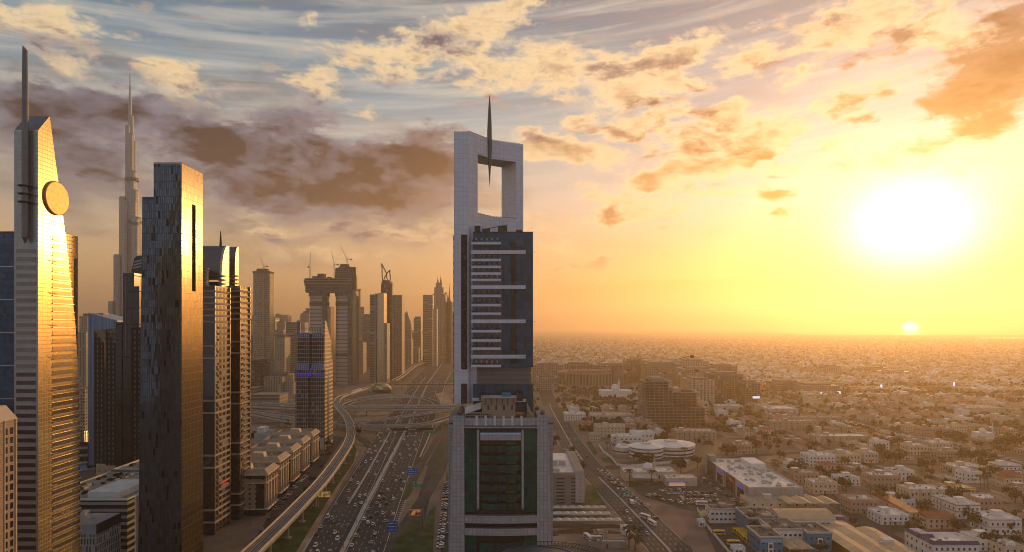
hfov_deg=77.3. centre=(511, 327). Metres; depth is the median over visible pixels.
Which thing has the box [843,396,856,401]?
villa
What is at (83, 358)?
tower
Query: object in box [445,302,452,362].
tower
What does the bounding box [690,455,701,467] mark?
tree
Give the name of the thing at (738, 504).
palm tree
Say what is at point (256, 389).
block
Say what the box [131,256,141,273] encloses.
sloping grey tower
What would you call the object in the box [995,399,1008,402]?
villa
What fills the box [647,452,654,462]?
tree
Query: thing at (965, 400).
villa
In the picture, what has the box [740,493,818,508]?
annex
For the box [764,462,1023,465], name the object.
street
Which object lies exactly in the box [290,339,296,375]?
tower
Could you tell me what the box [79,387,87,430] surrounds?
beige low block
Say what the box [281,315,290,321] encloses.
tower
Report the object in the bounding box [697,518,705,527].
guard house
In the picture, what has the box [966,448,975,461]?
tree
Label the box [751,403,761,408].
villa
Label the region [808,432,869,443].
school block
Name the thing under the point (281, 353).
tower
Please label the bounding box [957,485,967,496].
tree
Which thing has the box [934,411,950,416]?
villa
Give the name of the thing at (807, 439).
street
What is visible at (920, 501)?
tree
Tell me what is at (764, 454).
street
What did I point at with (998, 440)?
tree
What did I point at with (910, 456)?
villa
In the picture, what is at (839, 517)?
purple canopy
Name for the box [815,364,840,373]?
apartment row
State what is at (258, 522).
forecourt
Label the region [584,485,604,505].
lawn
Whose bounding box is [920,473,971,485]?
sand lot
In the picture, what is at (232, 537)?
ground
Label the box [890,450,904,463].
tree
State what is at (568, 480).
parking block
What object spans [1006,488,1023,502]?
tree
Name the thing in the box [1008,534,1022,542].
tree
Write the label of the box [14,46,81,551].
clad office tower
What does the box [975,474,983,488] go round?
palm tree
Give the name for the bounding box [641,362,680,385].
apartment row
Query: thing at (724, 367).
apartment row
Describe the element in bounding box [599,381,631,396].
white dome mosque
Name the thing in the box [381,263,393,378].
horned dark tower
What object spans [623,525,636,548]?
palm tree
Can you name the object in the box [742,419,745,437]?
slim minaret
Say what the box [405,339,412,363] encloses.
tower
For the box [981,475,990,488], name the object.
palm tree
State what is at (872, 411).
villa
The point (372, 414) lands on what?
sand verge
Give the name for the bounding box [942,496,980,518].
villa
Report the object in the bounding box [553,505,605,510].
carport
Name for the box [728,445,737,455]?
tree
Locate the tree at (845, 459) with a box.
[840,456,849,464]
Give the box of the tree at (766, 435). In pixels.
[761,432,769,439]
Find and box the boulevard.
[538,391,692,551]
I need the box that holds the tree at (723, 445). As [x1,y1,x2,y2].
[720,442,732,454]
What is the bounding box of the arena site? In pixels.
[557,366,628,386]
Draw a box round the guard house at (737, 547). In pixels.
[730,544,744,551]
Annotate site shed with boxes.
[588,535,626,547]
[620,524,628,535]
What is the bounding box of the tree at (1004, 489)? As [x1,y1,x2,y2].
[1002,485,1016,491]
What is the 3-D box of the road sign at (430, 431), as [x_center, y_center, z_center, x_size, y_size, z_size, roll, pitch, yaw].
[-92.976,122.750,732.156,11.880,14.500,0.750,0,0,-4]
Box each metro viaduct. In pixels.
[241,384,374,551]
[392,362,425,381]
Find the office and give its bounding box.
[594,422,624,436]
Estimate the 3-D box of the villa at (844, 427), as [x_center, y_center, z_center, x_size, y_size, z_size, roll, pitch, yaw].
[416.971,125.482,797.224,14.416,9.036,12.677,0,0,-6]
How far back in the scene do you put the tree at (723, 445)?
647.97 m
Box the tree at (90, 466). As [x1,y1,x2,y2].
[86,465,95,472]
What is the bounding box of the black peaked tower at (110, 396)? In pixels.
[105,329,115,464]
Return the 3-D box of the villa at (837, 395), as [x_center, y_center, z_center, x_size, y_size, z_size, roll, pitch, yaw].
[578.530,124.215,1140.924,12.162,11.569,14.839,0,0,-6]
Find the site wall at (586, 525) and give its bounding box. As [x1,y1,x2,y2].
[553,524,635,527]
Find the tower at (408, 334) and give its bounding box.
[405,331,412,338]
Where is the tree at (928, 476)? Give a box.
[924,474,933,479]
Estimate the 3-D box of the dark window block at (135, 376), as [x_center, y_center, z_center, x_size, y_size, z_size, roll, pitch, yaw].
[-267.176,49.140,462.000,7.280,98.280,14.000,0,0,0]
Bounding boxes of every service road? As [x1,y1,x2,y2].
[256,436,343,551]
[411,461,438,550]
[426,404,465,465]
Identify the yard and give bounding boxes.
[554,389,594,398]
[704,519,755,551]
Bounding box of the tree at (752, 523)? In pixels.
[748,520,760,524]
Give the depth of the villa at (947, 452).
629.85 m
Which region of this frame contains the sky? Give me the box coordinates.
[0,0,1023,330]
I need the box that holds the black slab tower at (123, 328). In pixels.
[116,273,140,466]
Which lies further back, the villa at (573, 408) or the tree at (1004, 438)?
the villa at (573, 408)
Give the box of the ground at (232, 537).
[78,331,1023,551]
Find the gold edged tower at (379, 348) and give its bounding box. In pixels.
[370,293,389,382]
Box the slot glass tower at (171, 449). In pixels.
[138,162,203,551]
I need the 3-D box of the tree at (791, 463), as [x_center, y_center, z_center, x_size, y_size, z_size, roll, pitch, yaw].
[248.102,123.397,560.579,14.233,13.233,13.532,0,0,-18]
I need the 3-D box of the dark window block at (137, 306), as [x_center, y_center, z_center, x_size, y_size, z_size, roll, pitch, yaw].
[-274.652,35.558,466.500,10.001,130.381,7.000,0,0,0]
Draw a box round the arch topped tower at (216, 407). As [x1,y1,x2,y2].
[203,231,230,534]
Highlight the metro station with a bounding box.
[373,382,391,393]
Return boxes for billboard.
[317,491,329,507]
[409,509,423,526]
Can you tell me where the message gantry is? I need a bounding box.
[391,428,433,442]
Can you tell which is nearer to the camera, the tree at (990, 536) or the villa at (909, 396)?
the tree at (990, 536)
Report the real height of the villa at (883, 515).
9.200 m
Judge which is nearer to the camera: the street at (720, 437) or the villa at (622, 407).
the street at (720, 437)
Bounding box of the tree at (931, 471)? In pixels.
[924,467,934,473]
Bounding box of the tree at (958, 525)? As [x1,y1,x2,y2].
[951,520,967,531]
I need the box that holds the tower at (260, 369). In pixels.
[251,358,269,386]
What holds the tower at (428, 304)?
on the ground at (232, 537)
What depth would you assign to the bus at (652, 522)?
419.40 m
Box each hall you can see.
[623,417,634,422]
[635,416,643,422]
[758,405,798,413]
[944,404,1005,413]
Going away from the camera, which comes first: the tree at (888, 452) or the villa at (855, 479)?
the villa at (855, 479)
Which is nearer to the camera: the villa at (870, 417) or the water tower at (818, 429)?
the water tower at (818, 429)
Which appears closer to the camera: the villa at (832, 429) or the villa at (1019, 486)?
the villa at (1019, 486)
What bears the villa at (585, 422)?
on the ground at (232, 537)
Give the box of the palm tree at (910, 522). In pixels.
[904,520,918,527]
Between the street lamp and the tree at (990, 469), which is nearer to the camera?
the street lamp
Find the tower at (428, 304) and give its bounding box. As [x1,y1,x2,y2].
[423,295,433,365]
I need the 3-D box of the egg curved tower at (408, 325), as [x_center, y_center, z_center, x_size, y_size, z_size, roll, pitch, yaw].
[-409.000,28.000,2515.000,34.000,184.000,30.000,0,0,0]
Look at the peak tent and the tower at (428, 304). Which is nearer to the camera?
the peak tent
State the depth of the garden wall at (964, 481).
534.58 m
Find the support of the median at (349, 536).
on the highway
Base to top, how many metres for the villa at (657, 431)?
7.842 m
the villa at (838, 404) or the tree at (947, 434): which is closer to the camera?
the tree at (947, 434)
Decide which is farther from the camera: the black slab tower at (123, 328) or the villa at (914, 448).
the villa at (914, 448)
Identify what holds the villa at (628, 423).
on the ground at (232, 537)
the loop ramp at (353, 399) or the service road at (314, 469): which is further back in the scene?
the loop ramp at (353, 399)
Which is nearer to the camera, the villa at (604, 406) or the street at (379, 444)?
the street at (379, 444)
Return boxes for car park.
[441,473,447,551]
[633,463,725,510]
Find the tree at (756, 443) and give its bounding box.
[752,441,761,452]
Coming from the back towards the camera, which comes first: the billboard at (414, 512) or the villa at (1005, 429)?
the villa at (1005, 429)
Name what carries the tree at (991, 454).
on the ground at (232, 537)
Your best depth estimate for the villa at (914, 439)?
713.54 m
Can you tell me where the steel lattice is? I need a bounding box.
[485,541,604,551]
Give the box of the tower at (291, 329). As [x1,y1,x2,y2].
[286,322,308,338]
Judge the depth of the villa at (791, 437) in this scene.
715.45 m
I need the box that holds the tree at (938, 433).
[935,429,943,437]
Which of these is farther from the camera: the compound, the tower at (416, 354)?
the tower at (416, 354)
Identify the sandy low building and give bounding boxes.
[96,463,115,475]
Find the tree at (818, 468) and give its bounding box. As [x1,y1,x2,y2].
[815,465,823,471]
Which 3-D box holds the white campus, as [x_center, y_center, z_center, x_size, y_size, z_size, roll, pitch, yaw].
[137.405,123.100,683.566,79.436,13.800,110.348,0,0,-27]
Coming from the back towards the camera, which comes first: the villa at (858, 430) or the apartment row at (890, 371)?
the apartment row at (890, 371)
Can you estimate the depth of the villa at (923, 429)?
770.48 m
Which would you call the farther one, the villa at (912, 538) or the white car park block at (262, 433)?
the white car park block at (262, 433)
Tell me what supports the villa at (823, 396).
on the ground at (232, 537)
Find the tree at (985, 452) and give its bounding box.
[980,449,991,458]
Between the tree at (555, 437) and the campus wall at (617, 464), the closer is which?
the campus wall at (617, 464)
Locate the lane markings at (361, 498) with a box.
[310,419,424,550]
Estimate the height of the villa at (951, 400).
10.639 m
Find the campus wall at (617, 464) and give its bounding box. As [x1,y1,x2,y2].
[599,444,685,465]
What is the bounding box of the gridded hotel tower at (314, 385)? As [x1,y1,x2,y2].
[295,321,332,449]
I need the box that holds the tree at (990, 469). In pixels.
[987,465,1002,472]
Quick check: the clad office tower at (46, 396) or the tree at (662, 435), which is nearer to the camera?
the clad office tower at (46, 396)
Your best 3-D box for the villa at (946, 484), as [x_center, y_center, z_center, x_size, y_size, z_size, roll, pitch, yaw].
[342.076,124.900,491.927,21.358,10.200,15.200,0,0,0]
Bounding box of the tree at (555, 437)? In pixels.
[553,434,559,439]
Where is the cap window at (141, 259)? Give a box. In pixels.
[133,259,141,268]
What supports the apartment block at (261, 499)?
on the ground at (232, 537)
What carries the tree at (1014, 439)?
on the ground at (232, 537)
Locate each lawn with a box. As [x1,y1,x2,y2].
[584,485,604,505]
[586,442,597,454]
[600,458,614,463]
[629,481,647,487]
[877,524,914,530]
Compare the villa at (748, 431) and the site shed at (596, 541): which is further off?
the villa at (748, 431)
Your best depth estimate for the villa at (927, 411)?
939.18 m
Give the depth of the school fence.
393.36 m
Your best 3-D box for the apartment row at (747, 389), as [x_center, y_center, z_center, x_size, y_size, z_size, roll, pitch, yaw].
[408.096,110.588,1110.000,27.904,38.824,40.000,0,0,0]
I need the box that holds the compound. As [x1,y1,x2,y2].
[671,427,716,440]
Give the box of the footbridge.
[395,384,452,388]
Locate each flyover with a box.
[251,402,460,412]
[251,404,454,415]
[251,408,454,427]
[251,409,449,432]
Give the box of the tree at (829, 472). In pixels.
[823,469,836,477]
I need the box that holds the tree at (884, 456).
[880,452,887,461]
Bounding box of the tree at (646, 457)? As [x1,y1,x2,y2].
[643,454,649,461]
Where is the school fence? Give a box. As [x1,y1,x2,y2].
[697,507,729,551]
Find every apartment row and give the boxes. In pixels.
[532,363,562,381]
[536,375,557,390]
[564,362,593,369]
[593,363,623,369]
[623,359,645,382]
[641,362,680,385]
[676,359,708,366]
[676,366,716,386]
[680,376,714,402]
[704,364,736,371]
[704,371,742,400]
[737,379,759,403]
[766,379,798,390]
[793,382,839,392]
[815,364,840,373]
[844,386,875,389]
[851,366,889,372]
[875,369,909,373]
[956,379,990,382]
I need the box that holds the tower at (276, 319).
[274,317,279,329]
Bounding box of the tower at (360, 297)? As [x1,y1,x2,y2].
[357,289,361,306]
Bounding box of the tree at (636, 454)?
[632,452,641,458]
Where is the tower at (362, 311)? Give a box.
[359,307,366,334]
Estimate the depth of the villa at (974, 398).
1100.01 m
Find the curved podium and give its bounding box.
[80,431,94,470]
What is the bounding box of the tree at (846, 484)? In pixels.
[841,477,851,491]
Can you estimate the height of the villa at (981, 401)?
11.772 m
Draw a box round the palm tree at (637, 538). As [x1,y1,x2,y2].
[626,534,644,551]
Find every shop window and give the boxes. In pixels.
[669,482,684,485]
[708,466,712,477]
[717,472,722,484]
[727,479,732,492]
[737,486,743,497]
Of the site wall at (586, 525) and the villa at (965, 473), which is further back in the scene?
the villa at (965, 473)
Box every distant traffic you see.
[366,371,443,515]
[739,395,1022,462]
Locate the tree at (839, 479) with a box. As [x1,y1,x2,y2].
[836,476,852,490]
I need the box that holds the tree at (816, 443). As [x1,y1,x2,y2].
[809,440,820,445]
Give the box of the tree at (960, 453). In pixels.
[955,449,972,460]
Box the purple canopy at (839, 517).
[833,514,846,520]
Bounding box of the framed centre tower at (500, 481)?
[448,95,552,551]
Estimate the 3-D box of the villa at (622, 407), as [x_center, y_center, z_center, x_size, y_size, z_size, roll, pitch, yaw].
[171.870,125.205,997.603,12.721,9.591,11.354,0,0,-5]
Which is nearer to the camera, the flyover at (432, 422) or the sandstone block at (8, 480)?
the sandstone block at (8, 480)
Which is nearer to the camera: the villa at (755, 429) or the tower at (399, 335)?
the villa at (755, 429)
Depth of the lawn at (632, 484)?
525.10 m
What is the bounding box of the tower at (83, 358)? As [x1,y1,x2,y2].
[78,332,87,386]
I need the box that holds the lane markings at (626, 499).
[558,431,693,551]
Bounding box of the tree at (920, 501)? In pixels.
[916,499,932,510]
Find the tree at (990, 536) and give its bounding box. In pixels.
[979,529,1002,541]
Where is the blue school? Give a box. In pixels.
[705,502,836,551]
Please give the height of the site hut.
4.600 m
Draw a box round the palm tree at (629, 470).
[624,469,633,482]
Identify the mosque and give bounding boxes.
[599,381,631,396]
[620,458,675,482]
[971,423,993,438]
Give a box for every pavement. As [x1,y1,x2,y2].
[433,473,445,551]
[584,478,647,551]
[607,469,668,526]
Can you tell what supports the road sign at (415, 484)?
on the ground at (232, 537)
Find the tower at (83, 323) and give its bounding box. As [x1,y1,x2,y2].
[79,313,87,331]
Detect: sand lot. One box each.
[552,383,637,406]
[553,523,624,542]
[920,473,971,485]
[988,484,1023,502]
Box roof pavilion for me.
[479,392,522,416]
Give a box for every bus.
[583,532,591,539]
[639,513,650,519]
[647,518,656,525]
[695,501,707,505]
[712,529,725,534]
[726,539,739,544]
[732,527,745,532]
[735,529,746,534]
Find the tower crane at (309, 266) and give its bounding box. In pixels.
[308,251,310,277]
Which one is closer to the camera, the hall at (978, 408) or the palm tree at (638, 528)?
the palm tree at (638, 528)
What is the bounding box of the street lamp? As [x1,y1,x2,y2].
[337,523,349,547]
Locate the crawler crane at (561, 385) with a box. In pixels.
[559,350,578,386]
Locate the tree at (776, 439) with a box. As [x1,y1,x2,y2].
[772,437,781,443]
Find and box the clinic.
[563,410,585,420]
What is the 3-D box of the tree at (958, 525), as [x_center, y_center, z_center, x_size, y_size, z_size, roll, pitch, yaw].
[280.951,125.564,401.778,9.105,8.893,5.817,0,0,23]
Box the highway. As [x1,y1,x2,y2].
[305,363,452,551]
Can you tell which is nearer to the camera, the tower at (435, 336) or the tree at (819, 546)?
the tree at (819, 546)
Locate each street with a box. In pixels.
[80,469,95,481]
[251,422,283,424]
[251,428,388,449]
[334,434,375,510]
[583,456,705,470]
[636,393,989,394]
[692,424,760,458]
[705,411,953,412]
[717,434,755,453]
[717,438,970,440]
[729,451,799,457]
[732,410,907,481]
[760,399,1023,462]
[761,393,1023,466]
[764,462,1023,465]
[810,371,969,395]
[818,494,904,544]
[878,461,927,483]
[885,511,1020,532]
[914,470,1008,503]
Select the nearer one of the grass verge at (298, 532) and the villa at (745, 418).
the grass verge at (298, 532)
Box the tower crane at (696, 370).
[658,367,698,388]
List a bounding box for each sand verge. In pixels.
[296,450,357,551]
[355,411,450,423]
[436,391,452,403]
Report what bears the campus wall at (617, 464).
on the ground at (232, 537)
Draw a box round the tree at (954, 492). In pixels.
[950,487,962,495]
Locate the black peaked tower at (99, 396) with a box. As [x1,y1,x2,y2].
[94,330,104,464]
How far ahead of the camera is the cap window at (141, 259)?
497.66 m
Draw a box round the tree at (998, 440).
[992,436,1002,445]
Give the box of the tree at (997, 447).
[992,444,1001,453]
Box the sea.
[766,331,1023,334]
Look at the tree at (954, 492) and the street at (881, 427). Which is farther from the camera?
the street at (881, 427)
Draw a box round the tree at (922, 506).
[918,501,930,510]
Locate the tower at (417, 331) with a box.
[414,316,421,359]
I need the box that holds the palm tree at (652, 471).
[647,469,656,482]
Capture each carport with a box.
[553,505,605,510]
[553,511,609,516]
[553,517,621,523]
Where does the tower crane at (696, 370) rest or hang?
on the ground at (232, 537)
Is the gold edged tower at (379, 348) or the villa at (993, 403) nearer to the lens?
the villa at (993, 403)
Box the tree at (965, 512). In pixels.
[962,505,975,516]
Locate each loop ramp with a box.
[340,394,415,404]
[342,396,447,412]
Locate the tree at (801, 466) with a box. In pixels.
[790,461,805,468]
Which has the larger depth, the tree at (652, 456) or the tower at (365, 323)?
the tower at (365, 323)
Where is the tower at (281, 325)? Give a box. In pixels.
[277,321,286,329]
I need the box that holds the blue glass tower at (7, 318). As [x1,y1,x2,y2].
[0,231,13,412]
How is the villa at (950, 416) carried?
on the ground at (232, 537)
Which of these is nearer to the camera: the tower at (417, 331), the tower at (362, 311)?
the tower at (362, 311)
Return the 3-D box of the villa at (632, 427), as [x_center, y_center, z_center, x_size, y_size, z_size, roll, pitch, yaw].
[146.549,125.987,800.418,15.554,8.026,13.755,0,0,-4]
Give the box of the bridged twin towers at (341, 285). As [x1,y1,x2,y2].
[304,264,358,384]
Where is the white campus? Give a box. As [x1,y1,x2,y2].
[611,430,695,459]
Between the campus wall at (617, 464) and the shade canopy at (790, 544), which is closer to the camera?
the shade canopy at (790, 544)
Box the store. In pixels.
[713,403,742,409]
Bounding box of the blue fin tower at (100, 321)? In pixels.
[88,313,122,464]
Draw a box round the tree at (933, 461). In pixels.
[927,457,936,467]
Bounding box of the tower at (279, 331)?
[274,330,285,334]
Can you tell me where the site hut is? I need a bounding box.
[593,529,607,538]
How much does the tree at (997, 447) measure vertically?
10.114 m
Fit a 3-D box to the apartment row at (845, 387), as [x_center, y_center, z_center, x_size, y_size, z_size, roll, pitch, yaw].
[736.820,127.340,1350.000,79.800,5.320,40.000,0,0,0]
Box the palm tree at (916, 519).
[908,517,924,527]
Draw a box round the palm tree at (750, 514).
[745,512,757,516]
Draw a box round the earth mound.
[557,527,619,533]
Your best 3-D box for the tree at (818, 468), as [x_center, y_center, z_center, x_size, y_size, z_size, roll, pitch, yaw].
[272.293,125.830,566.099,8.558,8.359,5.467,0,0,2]
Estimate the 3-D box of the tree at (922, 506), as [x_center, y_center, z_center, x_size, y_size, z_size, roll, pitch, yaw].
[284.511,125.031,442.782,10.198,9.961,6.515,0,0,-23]
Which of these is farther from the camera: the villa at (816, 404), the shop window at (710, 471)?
the villa at (816, 404)
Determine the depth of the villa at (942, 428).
769.11 m
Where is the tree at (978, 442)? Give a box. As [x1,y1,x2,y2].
[973,440,982,444]
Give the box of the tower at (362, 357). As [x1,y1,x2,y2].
[359,341,366,373]
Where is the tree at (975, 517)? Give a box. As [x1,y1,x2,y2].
[968,512,981,528]
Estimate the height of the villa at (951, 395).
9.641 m
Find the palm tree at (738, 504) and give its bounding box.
[735,502,746,506]
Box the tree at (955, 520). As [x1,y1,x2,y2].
[947,516,959,531]
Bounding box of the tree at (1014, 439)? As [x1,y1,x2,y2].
[1007,433,1018,446]
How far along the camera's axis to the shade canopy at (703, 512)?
432.30 m
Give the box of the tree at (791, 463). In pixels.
[786,460,802,468]
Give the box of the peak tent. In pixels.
[821,520,854,527]
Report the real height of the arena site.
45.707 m
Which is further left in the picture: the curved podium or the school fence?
the curved podium
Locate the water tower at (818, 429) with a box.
[815,426,821,449]
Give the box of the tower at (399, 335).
[394,295,404,378]
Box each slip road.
[380,422,448,551]
[387,424,447,510]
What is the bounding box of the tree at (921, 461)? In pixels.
[916,457,929,469]
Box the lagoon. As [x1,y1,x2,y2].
[978,337,1023,338]
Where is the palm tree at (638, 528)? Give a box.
[633,525,642,543]
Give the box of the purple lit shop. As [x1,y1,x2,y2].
[663,474,696,485]
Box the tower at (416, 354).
[413,347,419,362]
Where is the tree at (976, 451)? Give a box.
[973,449,983,461]
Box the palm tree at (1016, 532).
[1011,530,1021,535]
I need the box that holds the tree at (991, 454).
[989,452,997,457]
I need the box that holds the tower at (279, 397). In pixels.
[251,392,287,408]
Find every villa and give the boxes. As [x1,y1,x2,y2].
[568,406,578,410]
[580,421,590,426]
[589,432,600,440]
[600,404,610,410]
[603,407,614,411]
[618,404,626,410]
[621,409,634,413]
[622,421,636,427]
[625,425,635,429]
[639,419,653,427]
[647,424,660,429]
[648,428,664,435]
[697,400,708,406]
[715,409,727,415]
[726,419,741,424]
[728,440,754,453]
[731,425,749,431]
[735,427,751,435]
[737,416,751,420]
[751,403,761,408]
[752,425,763,431]
[756,433,775,443]
[757,426,773,433]
[762,412,774,418]
[768,413,780,418]
[781,435,802,443]
[782,411,797,415]
[783,459,802,470]
[786,467,818,482]
[795,442,812,449]
[800,412,813,415]
[800,450,834,466]
[803,398,817,404]
[805,476,837,494]
[812,397,823,402]
[813,401,823,406]
[815,461,837,472]
[817,395,829,398]
[823,425,839,432]
[825,449,860,463]
[828,396,838,402]
[828,420,843,425]
[831,393,841,397]
[831,472,859,485]
[833,398,847,402]
[835,402,846,407]
[838,424,854,431]
[840,494,878,513]
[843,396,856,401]
[843,462,869,472]
[845,440,862,449]
[846,408,861,415]
[849,427,867,434]
[854,443,875,451]
[855,448,878,462]
[860,404,872,409]
[862,469,900,486]
[865,409,879,414]
[867,414,882,420]
[867,506,908,525]
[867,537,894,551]
[869,437,889,449]
[872,492,918,521]
[875,403,887,410]
[875,417,890,424]
[877,395,886,399]
[883,408,897,414]
[884,465,913,480]
[885,401,898,408]
[885,415,899,419]
[886,492,914,506]
[888,397,898,402]
[888,422,900,426]
[895,405,909,409]
[895,451,913,459]
[896,411,908,416]
[896,482,944,502]
[899,398,910,404]
[900,418,916,422]
[900,422,919,431]
[900,441,927,454]
[903,436,921,442]
[904,528,934,551]
[905,413,921,418]
[906,395,917,398]
[912,411,929,415]
[913,424,932,434]
[917,532,980,551]
[918,409,933,413]
[918,511,956,528]
[920,401,934,408]
[921,438,952,451]
[930,397,942,402]
[931,447,960,458]
[932,494,951,510]
[933,420,947,424]
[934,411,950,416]
[935,425,953,435]
[937,481,975,497]
[940,461,984,473]
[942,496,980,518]
[944,394,955,398]
[944,414,956,419]
[945,422,966,431]
[946,398,958,401]
[954,415,972,420]
[955,408,969,414]
[955,466,981,480]
[958,399,972,401]
[960,529,1003,550]
[963,493,1001,510]
[966,396,981,400]
[967,423,980,430]
[970,509,1021,534]
[971,436,994,443]
[976,399,990,403]
[978,425,997,434]
[982,396,995,400]
[985,402,1001,405]
[985,413,1002,421]
[986,538,1023,551]
[988,460,1021,473]
[990,410,1008,414]
[991,473,1022,486]
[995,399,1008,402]
[995,416,1013,424]
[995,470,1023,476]
[998,426,1018,434]
[999,482,1023,494]
[1006,414,1023,420]
[1013,445,1023,454]
[1015,404,1023,409]
[1017,510,1023,526]
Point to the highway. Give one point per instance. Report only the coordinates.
(346, 515)
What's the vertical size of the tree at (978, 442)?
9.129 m
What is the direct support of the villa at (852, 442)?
on the ground at (232, 537)
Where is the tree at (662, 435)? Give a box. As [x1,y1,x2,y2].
[658,433,668,438]
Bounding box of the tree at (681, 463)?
[677,460,686,472]
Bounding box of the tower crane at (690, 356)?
[633,349,693,386]
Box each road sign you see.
[386,521,400,542]
[406,468,417,482]
[411,481,421,494]
[426,428,435,432]
[619,492,631,504]
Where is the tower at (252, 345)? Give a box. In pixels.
[251,332,252,358]
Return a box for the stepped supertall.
[108,75,141,316]
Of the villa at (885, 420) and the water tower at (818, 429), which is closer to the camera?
the water tower at (818, 429)
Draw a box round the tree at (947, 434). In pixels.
[943,430,954,440]
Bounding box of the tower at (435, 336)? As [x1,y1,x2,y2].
[433,307,437,366]
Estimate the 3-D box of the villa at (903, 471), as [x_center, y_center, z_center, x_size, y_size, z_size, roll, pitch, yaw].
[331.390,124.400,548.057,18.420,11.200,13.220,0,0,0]
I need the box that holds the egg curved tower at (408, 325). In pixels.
[405,311,411,331]
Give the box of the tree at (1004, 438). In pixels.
[1002,435,1011,447]
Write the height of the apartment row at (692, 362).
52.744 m
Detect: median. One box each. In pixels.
[339,363,441,551]
[347,377,425,503]
[419,372,450,456]
[549,403,582,459]
[598,477,671,551]
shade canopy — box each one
[699,510,707,517]
[777,495,839,508]
[783,538,813,551]
[824,526,916,551]
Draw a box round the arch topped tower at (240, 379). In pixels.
[229,247,250,519]
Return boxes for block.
[0,405,17,551]
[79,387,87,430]
[80,472,138,551]
[80,510,120,551]
[113,460,138,471]
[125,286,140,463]
[131,327,140,461]
[244,462,279,515]
[251,386,263,393]
[251,442,301,486]
[251,451,290,498]
[254,426,276,444]
[261,435,310,475]
[274,428,319,465]
[284,381,295,393]
[553,451,583,505]
[636,376,709,424]
[706,454,802,498]
[765,418,818,430]
[778,414,844,423]
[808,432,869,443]
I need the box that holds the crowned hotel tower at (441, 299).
[433,278,450,362]
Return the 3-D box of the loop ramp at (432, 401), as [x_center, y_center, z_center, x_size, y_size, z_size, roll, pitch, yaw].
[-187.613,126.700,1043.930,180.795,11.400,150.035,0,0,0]
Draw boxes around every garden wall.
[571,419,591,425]
[945,475,990,482]
[990,489,1021,498]
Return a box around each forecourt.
[243,487,288,548]
[636,494,714,551]
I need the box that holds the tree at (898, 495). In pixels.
[893,491,910,498]
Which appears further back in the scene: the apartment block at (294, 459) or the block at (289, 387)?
the block at (289, 387)
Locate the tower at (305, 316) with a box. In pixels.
[301,311,309,332]
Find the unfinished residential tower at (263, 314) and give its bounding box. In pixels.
[252,269,273,371]
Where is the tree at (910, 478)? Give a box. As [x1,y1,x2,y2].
[906,474,921,483]
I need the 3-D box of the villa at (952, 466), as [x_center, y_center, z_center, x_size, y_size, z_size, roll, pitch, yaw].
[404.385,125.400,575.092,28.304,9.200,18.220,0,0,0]
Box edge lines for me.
[302,385,437,551]
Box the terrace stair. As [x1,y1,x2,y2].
[527,404,534,416]
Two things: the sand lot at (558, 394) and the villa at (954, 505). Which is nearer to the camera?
the villa at (954, 505)
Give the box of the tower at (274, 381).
[264,372,292,391]
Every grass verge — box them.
[272,444,356,551]
[367,421,387,423]
[390,516,420,551]
[399,463,425,503]
[411,507,434,551]
[431,464,440,477]
[432,420,448,436]
[437,443,443,460]
[443,370,452,387]
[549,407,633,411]
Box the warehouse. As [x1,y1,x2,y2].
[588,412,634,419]
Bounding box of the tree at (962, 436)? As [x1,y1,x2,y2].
[954,431,967,443]
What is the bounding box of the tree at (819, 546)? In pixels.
[813,541,828,551]
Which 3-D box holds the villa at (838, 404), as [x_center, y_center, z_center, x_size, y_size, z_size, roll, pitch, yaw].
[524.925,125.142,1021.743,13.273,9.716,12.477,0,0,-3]
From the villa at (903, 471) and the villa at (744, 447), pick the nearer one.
the villa at (903, 471)
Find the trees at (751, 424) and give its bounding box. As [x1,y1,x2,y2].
[531,338,1023,442]
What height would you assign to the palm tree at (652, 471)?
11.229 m
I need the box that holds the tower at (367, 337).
[364,332,369,360]
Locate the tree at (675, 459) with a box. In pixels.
[670,456,684,469]
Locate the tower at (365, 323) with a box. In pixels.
[362,314,369,340]
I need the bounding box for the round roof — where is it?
[502,546,572,551]
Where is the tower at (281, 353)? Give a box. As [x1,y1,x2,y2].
[274,335,289,372]
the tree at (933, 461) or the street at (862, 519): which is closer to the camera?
the street at (862, 519)
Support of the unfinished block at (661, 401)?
on the ground at (232, 537)
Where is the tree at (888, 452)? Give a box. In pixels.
[882,449,895,462]
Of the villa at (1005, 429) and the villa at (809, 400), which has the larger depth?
the villa at (809, 400)

